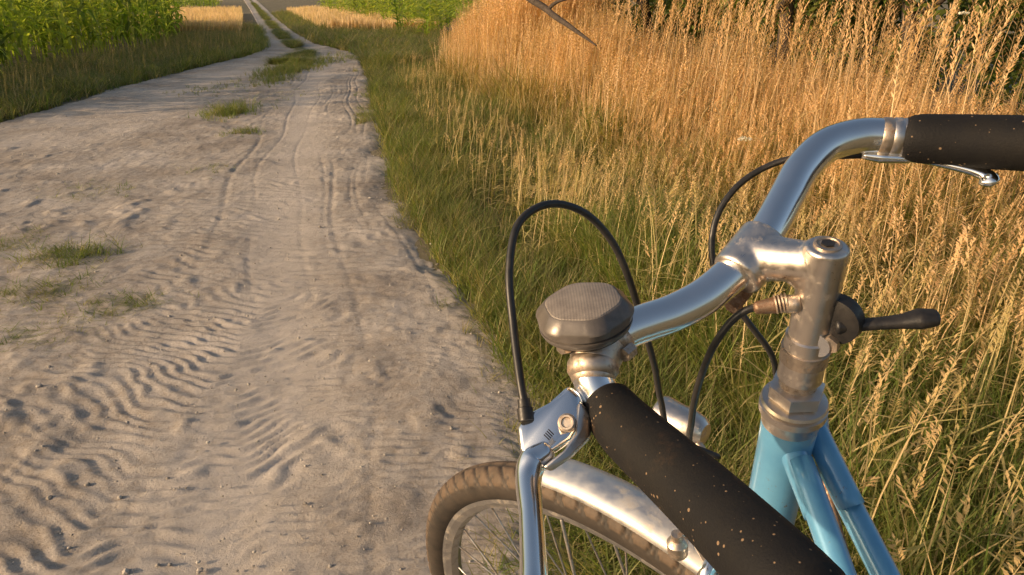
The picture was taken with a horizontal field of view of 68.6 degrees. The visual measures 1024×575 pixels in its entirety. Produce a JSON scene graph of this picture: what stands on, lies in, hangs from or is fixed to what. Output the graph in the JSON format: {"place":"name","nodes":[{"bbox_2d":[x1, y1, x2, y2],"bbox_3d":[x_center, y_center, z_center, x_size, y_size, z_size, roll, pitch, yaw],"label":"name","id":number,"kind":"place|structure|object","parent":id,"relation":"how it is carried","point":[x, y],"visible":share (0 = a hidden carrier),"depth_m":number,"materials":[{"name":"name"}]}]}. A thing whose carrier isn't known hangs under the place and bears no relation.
{"place":"outdoors","nodes":[
{"label":"outdoors","id":0,"kind":"place"},
{"bbox_2d":[0,0,186,72],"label":"maize field","id":1,"kind":"structure","parent":0,"point":[64,21],"depth_m":13.29,"materials":[{"name":"green plant"}]},
{"bbox_2d":[77,0,221,7],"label":"maize field","id":2,"kind":"structure","parent":0,"point":[206,2],"depth_m":46.32,"materials":[{"name":"green plant"}]},
{"bbox_2d":[0,0,611,574],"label":"dirt track","id":3,"kind":"structure","parent":0,"point":[362,276],"depth_m":2.46,"materials":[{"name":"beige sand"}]},
{"bbox_2d":[316,0,483,34],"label":"maize field","id":4,"kind":"structure","parent":0,"point":[439,9],"depth_m":22.47,"materials":[{"name":"green plant"}]},
{"bbox_2d":[0,0,1023,574],"bbox_3d":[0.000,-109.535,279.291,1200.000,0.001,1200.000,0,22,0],"label":"ground","id":5,"kind":"structure","parent":0,"point":[270,6],"depth_m":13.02,"materials":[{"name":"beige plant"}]},
{"bbox_2d":[0,2,1023,574],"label":"verge grass","id":6,"kind":"structure","parent":5,"relation":"on","point":[440,202],"depth_m":2.91,"materials":[{"name":"green plant"}]},
{"bbox_2d":[527,0,681,54],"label":"tree","id":7,"kind":"object","parent":5,"relation":"on","point":[546,9],"visible":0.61,"depth_m":9.26,"materials":[{"name":"brown plant"}]},
{"bbox_2d":[426,114,1023,574],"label":"bicycle","id":8,"kind":"object","parent":5,"relation":"on","point":[686,504],"visible":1,"depth_m":0.45,"materials":[{"name":"metal"}]},
{"bbox_2d":[566,0,1023,139],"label":"hedgerow shrubs","id":9,"kind":"object","parent":5,"relation":"on","point":[1014,74],"visible":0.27,"depth_m":7.96,"materials":[{"name":"green plant"}]},
{"bbox_2d":[769,0,873,90],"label":"tree","id":10,"kind":"object","parent":5,"relation":"on","point":[792,5],"visible":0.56,"depth_m":6.31,"materials":[{"name":"green plant"}]},
{"bbox_2d":[699,11,969,238],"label":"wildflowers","id":11,"kind":"object","parent":5,"relation":"on","point":[750,138],"visible":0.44,"depth_m":3.41,"materials":[{"name":"beige plant"}]},
{"bbox_2d":[847,0,1023,110],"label":"tree","id":12,"kind":"object","parent":5,"relation":"on","point":[906,4],"visible":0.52,"depth_m":5.38,"materials":[{"name":"green plant"}]}
]}

